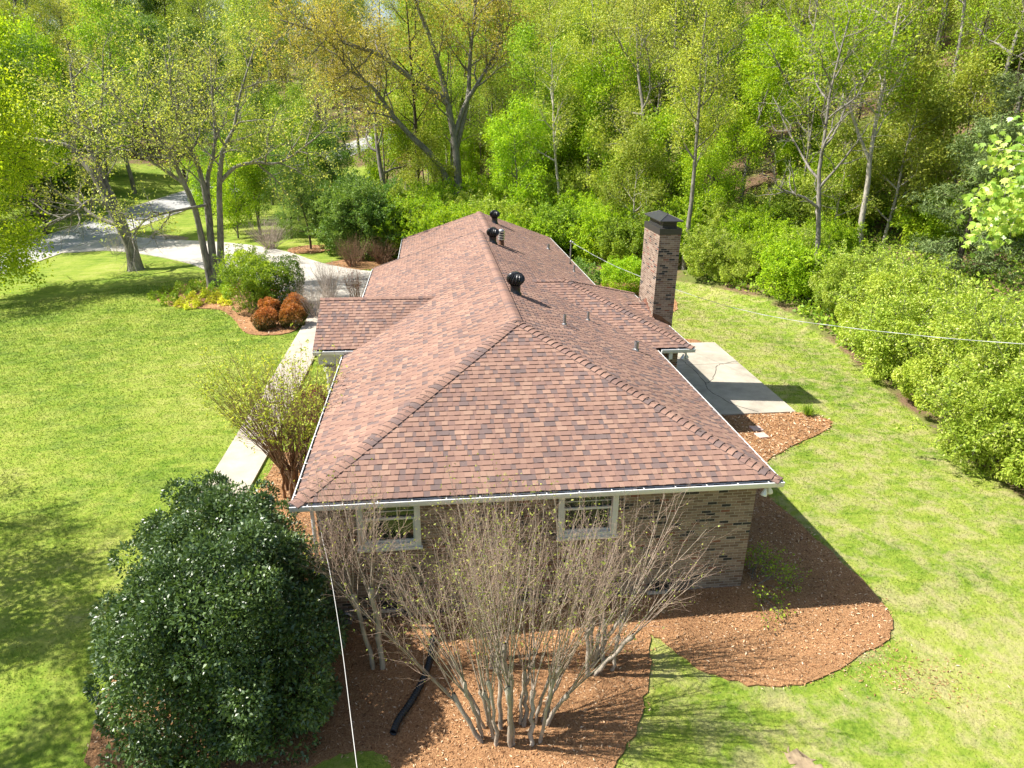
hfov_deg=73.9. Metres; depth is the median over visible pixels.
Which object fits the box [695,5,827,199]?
leafy tree
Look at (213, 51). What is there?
dark tree
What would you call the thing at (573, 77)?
leafy tree
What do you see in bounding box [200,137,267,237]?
understory tree
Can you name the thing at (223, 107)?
leafy tree
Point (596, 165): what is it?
wild shrub
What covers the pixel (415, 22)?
slender tree
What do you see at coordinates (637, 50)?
golden tree
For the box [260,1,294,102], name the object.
golden tree
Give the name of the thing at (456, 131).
spreading oak
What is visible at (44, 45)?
leafy tree
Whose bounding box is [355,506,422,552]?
window
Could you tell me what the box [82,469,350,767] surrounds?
holly bush
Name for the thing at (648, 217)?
wild shrub
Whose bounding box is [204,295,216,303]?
yellow perennial
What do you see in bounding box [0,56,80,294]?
lime tree
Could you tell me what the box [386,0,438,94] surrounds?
leafy tree
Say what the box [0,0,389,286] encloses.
multi stem tree
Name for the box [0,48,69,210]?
dark tree
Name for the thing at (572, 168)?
wild shrub
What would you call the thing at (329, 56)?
golden tree
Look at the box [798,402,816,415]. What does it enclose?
grassy clump
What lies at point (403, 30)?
budding tree
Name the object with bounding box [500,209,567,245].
wild shrub
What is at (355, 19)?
budding tree
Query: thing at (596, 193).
wild shrub
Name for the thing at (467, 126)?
leafy tree
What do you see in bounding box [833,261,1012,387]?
honeysuckle shrub
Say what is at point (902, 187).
understory tree
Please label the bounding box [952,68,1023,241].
cedar tree
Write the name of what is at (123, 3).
dark tree
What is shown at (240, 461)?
front walk
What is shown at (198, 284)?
green perennial
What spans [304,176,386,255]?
wild shrub
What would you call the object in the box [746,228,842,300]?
wild shrub
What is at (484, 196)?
wild shrub
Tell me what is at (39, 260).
road edge
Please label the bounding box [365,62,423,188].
golden tree
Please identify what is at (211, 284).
green perennial
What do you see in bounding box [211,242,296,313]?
flowering shrub
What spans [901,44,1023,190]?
understory tree
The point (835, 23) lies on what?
budding tree
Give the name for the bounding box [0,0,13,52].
leafy tree
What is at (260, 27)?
leafy tree
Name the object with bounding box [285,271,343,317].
twiggy shrub
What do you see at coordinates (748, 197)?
wild shrub
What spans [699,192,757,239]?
wild shrub
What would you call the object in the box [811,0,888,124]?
budding tree
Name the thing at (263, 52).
golden tree
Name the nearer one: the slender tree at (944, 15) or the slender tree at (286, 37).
the slender tree at (944, 15)
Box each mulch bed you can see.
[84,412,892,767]
[155,281,306,335]
[288,245,333,253]
[325,257,397,269]
[594,281,700,342]
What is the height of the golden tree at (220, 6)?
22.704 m
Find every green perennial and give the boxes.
[147,289,161,299]
[158,285,175,294]
[158,294,175,305]
[160,291,179,301]
[172,285,185,294]
[173,280,184,289]
[186,283,197,293]
[187,280,203,290]
[194,279,206,287]
[208,279,221,288]
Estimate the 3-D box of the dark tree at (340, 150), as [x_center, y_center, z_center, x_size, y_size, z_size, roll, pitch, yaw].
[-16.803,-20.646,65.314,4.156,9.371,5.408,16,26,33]
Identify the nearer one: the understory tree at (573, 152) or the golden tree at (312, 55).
the understory tree at (573, 152)
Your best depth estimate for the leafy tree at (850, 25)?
60.49 m
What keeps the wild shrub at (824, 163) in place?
on the ground at (82, 272)
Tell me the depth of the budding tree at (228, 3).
149.76 m
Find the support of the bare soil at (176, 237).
on the ground at (82, 272)
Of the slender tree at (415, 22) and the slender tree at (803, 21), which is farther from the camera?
the slender tree at (415, 22)
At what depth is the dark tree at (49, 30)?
106.79 m
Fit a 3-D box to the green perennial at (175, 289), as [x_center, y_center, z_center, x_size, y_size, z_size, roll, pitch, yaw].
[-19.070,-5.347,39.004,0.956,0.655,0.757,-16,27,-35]
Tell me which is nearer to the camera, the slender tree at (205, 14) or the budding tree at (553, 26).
the budding tree at (553, 26)
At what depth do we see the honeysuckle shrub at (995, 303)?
25.12 m
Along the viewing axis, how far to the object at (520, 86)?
66.24 m
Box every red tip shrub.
[250,305,278,330]
[257,296,280,317]
[278,302,306,327]
[282,292,308,315]
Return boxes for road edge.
[3,144,380,272]
[10,135,369,246]
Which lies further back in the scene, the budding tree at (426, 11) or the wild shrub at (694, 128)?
the budding tree at (426, 11)
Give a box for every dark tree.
[0,26,65,157]
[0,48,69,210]
[0,62,77,189]
[17,0,63,70]
[31,0,85,120]
[50,0,116,71]
[53,2,135,93]
[70,20,125,146]
[100,0,158,123]
[106,0,170,78]
[109,0,182,161]
[120,10,179,137]
[149,13,218,176]
[169,0,218,72]
[178,24,235,149]
[190,121,257,222]
[210,27,261,126]
[215,0,264,87]
[240,129,281,219]
[254,0,306,89]
[263,140,307,237]
[268,154,322,248]
[305,131,357,218]
[317,116,355,186]
[555,0,588,43]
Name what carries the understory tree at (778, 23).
on the ground at (82, 272)
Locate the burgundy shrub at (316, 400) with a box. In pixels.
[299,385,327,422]
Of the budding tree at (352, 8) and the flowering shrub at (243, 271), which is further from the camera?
the budding tree at (352, 8)
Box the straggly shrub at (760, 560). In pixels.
[744,540,811,630]
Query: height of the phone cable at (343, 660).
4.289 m
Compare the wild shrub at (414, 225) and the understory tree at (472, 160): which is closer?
the wild shrub at (414, 225)
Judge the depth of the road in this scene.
63.60 m
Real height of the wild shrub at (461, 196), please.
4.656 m
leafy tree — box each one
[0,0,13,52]
[0,0,32,34]
[1,12,72,127]
[1,70,84,197]
[53,0,168,193]
[146,43,195,147]
[152,13,188,94]
[153,0,181,47]
[209,10,263,120]
[210,89,262,219]
[223,105,281,233]
[232,0,280,100]
[241,78,286,204]
[248,18,278,96]
[257,79,314,208]
[271,112,320,220]
[276,94,332,223]
[346,90,418,185]
[378,32,457,191]
[378,81,410,114]
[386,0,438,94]
[415,39,483,171]
[451,39,491,116]
[461,5,504,113]
[478,94,557,206]
[483,1,546,148]
[495,19,583,178]
[509,0,567,93]
[510,37,599,170]
[547,11,602,106]
[565,0,618,69]
[565,33,665,202]
[643,0,698,112]
[653,0,742,126]
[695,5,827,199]
[707,12,780,157]
[767,21,854,166]
[816,0,890,67]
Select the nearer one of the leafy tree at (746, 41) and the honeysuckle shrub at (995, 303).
the honeysuckle shrub at (995, 303)
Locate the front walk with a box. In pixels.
[191,303,319,513]
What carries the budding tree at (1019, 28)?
on the ground at (82, 272)
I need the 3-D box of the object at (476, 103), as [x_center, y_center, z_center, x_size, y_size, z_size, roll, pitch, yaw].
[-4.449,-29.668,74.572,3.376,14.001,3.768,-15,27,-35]
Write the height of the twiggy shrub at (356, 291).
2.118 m
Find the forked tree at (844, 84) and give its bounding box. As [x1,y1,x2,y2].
[782,0,946,254]
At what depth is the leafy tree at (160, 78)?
95.74 m
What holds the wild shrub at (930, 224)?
on the ground at (82, 272)
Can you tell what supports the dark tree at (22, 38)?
on the ground at (82, 272)
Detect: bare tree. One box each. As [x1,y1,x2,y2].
[151,40,226,214]
[276,0,318,86]
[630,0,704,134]
[675,0,787,184]
[747,0,876,173]
[749,0,923,299]
[961,0,1023,112]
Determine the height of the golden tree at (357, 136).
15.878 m
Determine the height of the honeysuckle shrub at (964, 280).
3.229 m
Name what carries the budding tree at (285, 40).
on the ground at (82, 272)
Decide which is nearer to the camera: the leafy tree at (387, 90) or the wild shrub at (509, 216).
the wild shrub at (509, 216)
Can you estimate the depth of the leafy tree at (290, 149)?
61.47 m
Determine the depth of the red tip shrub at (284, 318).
32.26 m
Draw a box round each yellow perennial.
[173,298,184,308]
[178,294,191,304]
[183,299,200,309]
[187,290,198,299]
[194,296,203,304]
[199,286,211,297]
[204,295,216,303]
[212,289,228,299]
[216,296,231,305]
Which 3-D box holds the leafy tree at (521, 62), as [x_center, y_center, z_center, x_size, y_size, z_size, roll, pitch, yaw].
[2.094,-20.400,54.447,7.094,16.019,8.859,11,24,25]
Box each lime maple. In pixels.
[0,2,88,233]
[0,37,48,196]
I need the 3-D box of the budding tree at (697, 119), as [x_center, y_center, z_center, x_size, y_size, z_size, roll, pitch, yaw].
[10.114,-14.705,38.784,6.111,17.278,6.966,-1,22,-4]
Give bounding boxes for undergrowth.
[344,0,1023,389]
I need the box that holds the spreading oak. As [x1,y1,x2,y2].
[234,0,551,197]
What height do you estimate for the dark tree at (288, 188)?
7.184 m
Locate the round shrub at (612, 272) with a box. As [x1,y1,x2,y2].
[596,252,641,292]
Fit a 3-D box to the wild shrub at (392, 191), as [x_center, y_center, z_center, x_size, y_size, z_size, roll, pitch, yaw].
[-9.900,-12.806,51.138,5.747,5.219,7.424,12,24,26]
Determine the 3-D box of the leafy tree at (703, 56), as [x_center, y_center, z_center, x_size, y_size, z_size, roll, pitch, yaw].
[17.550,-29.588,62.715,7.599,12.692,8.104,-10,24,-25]
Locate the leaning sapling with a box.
[908,49,968,212]
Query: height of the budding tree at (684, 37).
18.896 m
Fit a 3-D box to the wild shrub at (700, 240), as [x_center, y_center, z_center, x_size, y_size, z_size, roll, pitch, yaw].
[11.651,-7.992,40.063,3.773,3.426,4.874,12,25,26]
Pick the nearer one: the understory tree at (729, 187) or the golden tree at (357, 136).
the understory tree at (729, 187)
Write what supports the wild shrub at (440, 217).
on the ground at (82, 272)
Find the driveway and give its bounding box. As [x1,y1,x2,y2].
[60,232,370,304]
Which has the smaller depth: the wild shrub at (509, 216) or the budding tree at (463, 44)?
the wild shrub at (509, 216)
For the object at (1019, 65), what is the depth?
44.52 m
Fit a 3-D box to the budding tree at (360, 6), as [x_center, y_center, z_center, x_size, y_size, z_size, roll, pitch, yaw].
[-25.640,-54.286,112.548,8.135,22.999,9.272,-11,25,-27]
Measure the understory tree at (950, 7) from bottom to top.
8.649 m
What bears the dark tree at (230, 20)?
on the ground at (82, 272)
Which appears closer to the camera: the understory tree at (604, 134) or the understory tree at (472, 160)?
the understory tree at (604, 134)
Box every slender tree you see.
[183,0,229,59]
[227,0,264,91]
[240,0,284,111]
[274,0,319,109]
[312,29,346,147]
[339,29,376,158]
[369,0,452,184]
[395,0,438,62]
[418,4,450,76]
[422,1,493,177]
[423,0,459,43]
[433,0,495,178]
[452,0,517,189]
[556,0,631,167]
[654,0,738,166]
[787,1,808,79]
[933,0,949,58]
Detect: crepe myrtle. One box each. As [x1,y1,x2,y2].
[173,323,347,497]
[280,442,431,669]
[309,436,719,747]
[423,453,559,670]
[526,466,737,676]
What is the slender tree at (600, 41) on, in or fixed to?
on the ground at (82, 272)
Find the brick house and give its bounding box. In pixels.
[288,210,784,624]
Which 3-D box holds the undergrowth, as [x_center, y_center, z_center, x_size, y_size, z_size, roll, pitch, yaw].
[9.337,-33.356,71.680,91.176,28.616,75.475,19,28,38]
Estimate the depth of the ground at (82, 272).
18.10 m
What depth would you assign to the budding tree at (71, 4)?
87.55 m
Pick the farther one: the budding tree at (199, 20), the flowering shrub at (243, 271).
the budding tree at (199, 20)
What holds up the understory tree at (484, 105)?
on the ground at (82, 272)
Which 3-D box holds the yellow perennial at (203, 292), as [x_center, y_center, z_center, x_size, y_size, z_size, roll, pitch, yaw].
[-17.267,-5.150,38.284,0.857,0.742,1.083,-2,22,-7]
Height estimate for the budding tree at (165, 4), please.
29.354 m
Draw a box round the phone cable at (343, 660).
[317,512,356,766]
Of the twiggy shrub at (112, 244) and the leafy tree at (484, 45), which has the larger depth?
the leafy tree at (484, 45)
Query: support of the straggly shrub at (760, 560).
on the mulch bed at (584, 724)
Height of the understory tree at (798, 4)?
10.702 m
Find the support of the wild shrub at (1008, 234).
on the ground at (82, 272)
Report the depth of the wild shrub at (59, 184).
65.76 m
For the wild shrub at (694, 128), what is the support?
on the ground at (82, 272)
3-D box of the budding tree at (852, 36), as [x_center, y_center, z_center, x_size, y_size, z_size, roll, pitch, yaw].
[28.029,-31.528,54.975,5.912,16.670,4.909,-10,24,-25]
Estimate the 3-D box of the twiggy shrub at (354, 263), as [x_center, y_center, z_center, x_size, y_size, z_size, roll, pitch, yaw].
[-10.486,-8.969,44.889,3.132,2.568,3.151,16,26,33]
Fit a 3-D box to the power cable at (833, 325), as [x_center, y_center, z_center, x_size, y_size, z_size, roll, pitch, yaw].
[13.070,-2.188,13.965,0.660,6.593,41.577,-12,25,-28]
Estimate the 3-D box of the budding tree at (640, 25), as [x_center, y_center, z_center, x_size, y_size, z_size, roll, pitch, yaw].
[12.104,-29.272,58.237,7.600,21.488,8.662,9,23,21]
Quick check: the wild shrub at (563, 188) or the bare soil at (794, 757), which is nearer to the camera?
the bare soil at (794, 757)
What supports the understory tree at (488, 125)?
on the ground at (82, 272)
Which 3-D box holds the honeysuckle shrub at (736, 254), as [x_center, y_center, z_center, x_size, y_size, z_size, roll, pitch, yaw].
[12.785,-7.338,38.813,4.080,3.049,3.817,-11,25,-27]
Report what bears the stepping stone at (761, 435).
on the mulch bed at (584, 724)
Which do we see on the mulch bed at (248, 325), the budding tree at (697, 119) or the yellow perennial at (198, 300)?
the yellow perennial at (198, 300)
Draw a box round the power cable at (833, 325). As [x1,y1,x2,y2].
[575,244,1020,343]
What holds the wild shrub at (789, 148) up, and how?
on the ground at (82, 272)
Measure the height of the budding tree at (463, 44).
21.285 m
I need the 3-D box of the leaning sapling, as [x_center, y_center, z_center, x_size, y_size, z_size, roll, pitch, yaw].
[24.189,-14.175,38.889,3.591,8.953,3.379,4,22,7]
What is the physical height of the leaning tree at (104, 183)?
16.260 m
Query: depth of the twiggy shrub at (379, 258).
45.71 m
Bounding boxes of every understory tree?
[0,174,23,225]
[65,104,121,169]
[177,134,236,225]
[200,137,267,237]
[395,122,460,190]
[421,123,449,180]
[445,129,484,178]
[473,70,500,122]
[482,109,523,170]
[483,123,550,203]
[540,96,595,181]
[571,79,667,209]
[592,115,674,224]
[631,80,715,209]
[673,128,750,224]
[759,0,803,69]
[766,37,807,110]
[784,0,820,19]
[786,0,842,40]
[795,108,896,225]
[838,41,976,244]
[851,60,966,227]
[874,87,956,210]
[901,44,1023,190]
[908,0,968,50]
[945,0,1021,83]
[947,0,1021,58]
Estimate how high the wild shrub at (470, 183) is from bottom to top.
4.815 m
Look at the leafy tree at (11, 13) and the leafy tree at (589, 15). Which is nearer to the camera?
the leafy tree at (589, 15)
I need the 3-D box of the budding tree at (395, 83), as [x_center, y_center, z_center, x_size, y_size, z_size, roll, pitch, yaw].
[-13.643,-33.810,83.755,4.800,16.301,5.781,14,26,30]
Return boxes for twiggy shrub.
[101,232,122,254]
[236,213,296,248]
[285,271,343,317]
[304,255,351,297]
[331,232,371,266]
[337,263,367,296]
[367,234,397,264]
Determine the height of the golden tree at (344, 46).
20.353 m
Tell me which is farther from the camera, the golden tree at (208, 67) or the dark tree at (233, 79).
the dark tree at (233, 79)
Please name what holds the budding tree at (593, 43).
on the ground at (82, 272)
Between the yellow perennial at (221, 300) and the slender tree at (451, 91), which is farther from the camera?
the slender tree at (451, 91)
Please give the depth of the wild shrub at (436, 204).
49.88 m
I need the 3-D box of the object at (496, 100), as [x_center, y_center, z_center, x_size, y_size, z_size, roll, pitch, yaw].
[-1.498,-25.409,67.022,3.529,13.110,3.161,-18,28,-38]
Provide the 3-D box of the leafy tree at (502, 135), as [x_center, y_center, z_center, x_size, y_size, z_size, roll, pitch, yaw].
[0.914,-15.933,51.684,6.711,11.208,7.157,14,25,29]
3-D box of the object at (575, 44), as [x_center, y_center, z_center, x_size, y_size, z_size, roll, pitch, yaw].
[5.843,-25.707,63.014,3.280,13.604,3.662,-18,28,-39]
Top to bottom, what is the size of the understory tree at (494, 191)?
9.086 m
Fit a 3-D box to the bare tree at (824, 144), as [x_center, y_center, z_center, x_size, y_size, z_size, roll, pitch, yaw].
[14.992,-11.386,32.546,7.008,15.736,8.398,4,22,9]
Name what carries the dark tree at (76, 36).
on the ground at (82, 272)
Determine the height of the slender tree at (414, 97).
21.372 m
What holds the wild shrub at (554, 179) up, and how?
on the ground at (82, 272)
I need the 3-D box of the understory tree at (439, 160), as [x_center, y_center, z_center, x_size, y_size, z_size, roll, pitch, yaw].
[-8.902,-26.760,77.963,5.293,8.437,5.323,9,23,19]
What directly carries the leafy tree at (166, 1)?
on the ground at (82, 272)
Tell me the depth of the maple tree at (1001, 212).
9.26 m
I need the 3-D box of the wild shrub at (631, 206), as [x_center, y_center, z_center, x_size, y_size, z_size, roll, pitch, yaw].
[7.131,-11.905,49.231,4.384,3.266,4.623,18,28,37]
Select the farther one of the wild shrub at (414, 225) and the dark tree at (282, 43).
the dark tree at (282, 43)
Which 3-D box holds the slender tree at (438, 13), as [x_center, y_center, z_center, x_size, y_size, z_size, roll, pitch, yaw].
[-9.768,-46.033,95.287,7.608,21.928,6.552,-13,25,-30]
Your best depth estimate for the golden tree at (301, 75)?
71.43 m
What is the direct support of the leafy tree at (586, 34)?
on the ground at (82, 272)
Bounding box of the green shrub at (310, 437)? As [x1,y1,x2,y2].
[295,421,317,462]
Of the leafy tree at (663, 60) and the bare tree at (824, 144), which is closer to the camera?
the bare tree at (824, 144)
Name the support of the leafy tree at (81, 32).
on the ground at (82, 272)
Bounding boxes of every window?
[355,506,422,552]
[556,496,618,540]
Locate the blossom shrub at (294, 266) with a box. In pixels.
[244,253,304,307]
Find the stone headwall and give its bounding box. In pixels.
[149,236,166,239]
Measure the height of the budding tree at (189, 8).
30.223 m
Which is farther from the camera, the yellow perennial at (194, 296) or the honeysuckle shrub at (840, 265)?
the yellow perennial at (194, 296)
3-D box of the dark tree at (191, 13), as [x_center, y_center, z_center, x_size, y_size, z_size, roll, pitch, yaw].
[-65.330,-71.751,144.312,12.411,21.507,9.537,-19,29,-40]
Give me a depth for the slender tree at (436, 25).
87.90 m
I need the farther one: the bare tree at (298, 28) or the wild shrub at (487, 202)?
the bare tree at (298, 28)
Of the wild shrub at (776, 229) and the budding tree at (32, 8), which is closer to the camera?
the wild shrub at (776, 229)
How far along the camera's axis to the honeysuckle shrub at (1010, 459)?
18.43 m
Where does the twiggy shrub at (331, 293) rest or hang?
on the ground at (82, 272)
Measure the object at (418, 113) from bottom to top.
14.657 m
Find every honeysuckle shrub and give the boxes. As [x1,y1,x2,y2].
[701,227,766,282]
[763,222,849,282]
[808,236,903,317]
[819,241,974,349]
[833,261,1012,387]
[890,288,1023,417]
[892,316,1023,485]
[908,266,989,337]
[942,288,1023,360]
[992,369,1023,487]
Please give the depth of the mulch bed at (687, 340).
37.09 m
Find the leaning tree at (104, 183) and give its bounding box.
[0,4,155,271]
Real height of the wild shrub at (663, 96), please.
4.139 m
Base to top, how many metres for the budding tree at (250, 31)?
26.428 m
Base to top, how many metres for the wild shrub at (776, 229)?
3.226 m
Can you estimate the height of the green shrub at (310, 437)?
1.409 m
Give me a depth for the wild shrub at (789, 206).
40.23 m
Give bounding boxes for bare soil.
[156,235,188,239]
[780,746,822,767]
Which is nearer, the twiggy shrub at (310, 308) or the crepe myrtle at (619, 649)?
the crepe myrtle at (619, 649)
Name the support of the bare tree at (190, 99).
on the ground at (82, 272)
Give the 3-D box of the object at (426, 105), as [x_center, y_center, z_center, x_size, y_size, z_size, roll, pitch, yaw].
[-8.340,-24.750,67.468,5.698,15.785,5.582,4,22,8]
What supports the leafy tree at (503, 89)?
on the ground at (82, 272)
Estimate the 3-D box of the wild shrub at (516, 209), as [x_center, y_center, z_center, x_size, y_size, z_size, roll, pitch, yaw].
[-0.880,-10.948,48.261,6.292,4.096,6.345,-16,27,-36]
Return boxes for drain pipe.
[390,634,435,735]
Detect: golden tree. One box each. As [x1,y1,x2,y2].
[0,0,62,40]
[32,1,68,93]
[34,0,99,99]
[60,0,122,67]
[61,6,155,181]
[162,29,268,191]
[205,1,240,25]
[234,0,289,108]
[251,0,309,113]
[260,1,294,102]
[264,2,328,122]
[281,58,353,156]
[291,12,326,103]
[300,0,367,137]
[306,0,339,79]
[320,43,380,157]
[321,4,357,108]
[332,17,437,183]
[355,0,398,84]
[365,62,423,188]
[475,50,532,179]
[582,0,701,215]
[600,0,661,103]
[613,0,669,101]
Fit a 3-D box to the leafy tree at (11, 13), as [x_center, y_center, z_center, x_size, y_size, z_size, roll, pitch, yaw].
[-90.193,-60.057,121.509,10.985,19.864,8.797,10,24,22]
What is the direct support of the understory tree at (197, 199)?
on the ground at (82, 272)
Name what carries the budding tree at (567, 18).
on the ground at (82, 272)
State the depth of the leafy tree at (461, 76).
90.14 m
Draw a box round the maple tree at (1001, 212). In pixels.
[948,113,1023,257]
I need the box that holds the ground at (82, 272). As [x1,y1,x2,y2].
[0,0,1023,767]
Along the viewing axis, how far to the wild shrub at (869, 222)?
38.81 m
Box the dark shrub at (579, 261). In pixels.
[574,256,601,285]
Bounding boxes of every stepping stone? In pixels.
[749,426,762,431]
[754,432,768,438]
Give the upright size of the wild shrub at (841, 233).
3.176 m
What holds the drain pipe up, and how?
on the mulch bed at (584, 724)
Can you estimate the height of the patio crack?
0.001 m
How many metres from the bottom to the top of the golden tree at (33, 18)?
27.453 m
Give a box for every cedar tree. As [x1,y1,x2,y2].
[880,54,938,177]
[902,107,1023,285]
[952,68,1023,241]
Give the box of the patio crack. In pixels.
[678,357,734,382]
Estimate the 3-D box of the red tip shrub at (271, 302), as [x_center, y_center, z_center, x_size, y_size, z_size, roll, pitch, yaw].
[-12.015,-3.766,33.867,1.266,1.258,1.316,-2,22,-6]
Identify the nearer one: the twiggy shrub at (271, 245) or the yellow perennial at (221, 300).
the yellow perennial at (221, 300)
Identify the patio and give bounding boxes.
[676,342,795,414]
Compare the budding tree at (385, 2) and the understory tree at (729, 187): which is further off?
the budding tree at (385, 2)
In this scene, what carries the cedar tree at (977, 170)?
on the ground at (82, 272)
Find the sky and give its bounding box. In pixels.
[14,0,455,37]
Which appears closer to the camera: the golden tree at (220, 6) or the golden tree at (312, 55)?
the golden tree at (312, 55)
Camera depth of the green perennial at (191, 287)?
39.06 m
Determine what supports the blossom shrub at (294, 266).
on the mulch bed at (248, 325)
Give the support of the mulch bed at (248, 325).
on the ground at (82, 272)
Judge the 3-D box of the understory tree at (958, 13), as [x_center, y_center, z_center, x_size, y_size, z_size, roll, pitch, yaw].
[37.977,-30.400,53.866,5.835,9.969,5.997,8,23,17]
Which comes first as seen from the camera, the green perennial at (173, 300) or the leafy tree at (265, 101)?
the green perennial at (173, 300)
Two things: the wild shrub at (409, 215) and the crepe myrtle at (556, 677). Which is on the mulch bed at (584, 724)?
the crepe myrtle at (556, 677)
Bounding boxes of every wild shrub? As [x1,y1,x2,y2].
[9,143,78,215]
[65,161,114,193]
[113,124,143,156]
[299,171,377,250]
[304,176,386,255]
[320,167,388,240]
[336,183,405,260]
[341,179,417,251]
[346,191,434,257]
[373,196,427,255]
[375,175,411,193]
[389,184,447,210]
[396,208,451,246]
[405,200,487,236]
[407,175,471,202]
[409,193,470,216]
[425,184,483,210]
[438,168,499,200]
[453,193,501,213]
[462,130,491,158]
[462,189,532,214]
[470,200,535,225]
[471,208,522,226]
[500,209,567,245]
[507,198,545,216]
[518,195,595,257]
[521,168,576,199]
[527,169,587,208]
[550,186,614,234]
[553,158,613,192]
[555,198,635,263]
[578,130,618,171]
[579,181,613,199]
[582,197,641,238]
[587,209,644,262]
[631,200,686,228]
[634,206,703,259]
[644,74,671,102]
[650,71,710,106]
[652,185,730,237]
[664,108,712,140]
[679,218,737,278]
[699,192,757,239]
[716,199,793,245]
[734,182,779,217]
[738,213,810,271]
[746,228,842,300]
[752,168,826,227]
[770,132,843,180]
[775,148,875,219]
[796,211,867,263]
[809,166,897,229]
[883,176,983,247]
[963,172,1023,246]
[988,32,1023,67]
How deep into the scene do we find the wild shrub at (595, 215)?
45.78 m
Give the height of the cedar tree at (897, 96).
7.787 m
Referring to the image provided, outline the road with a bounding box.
[0,133,387,270]
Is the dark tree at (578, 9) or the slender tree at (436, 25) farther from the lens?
the dark tree at (578, 9)
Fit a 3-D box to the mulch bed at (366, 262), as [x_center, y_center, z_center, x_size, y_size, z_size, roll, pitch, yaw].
[-9.637,-7.984,45.856,6.454,0.146,4.942,-2,22,-6]
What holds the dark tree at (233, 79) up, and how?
on the ground at (82, 272)
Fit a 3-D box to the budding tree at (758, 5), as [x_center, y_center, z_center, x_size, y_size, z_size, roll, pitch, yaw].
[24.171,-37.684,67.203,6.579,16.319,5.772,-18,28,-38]
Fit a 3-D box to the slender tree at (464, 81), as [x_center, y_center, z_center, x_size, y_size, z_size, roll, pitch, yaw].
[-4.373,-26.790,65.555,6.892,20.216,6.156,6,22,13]
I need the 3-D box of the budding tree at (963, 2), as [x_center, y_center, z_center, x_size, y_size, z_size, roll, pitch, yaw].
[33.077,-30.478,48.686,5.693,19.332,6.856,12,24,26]
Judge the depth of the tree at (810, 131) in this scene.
39.13 m
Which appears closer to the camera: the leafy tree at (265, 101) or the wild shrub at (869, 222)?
the wild shrub at (869, 222)
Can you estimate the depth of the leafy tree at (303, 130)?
56.40 m
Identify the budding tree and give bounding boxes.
[0,0,74,68]
[18,0,49,58]
[57,0,125,92]
[137,0,190,42]
[162,0,228,110]
[171,0,224,107]
[217,0,256,79]
[218,0,289,123]
[274,0,301,84]
[312,0,367,125]
[329,0,376,120]
[331,0,372,97]
[379,0,414,49]
[383,37,411,164]
[388,17,418,64]
[397,25,448,181]
[408,0,460,45]
[430,0,495,157]
[493,0,554,92]
[513,0,589,200]
[516,0,589,136]
[535,0,636,189]
[539,1,583,81]
[613,0,682,156]
[633,0,722,197]
[642,0,749,269]
[650,1,716,149]
[736,0,791,94]
[746,0,775,27]
[811,0,873,137]
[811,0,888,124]
[829,0,893,96]
[931,0,965,88]
[978,0,1023,177]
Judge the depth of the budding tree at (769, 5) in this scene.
58.02 m
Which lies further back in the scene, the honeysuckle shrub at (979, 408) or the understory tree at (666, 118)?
the understory tree at (666, 118)
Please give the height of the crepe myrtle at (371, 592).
4.845 m
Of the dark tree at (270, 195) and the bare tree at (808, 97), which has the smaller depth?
the bare tree at (808, 97)

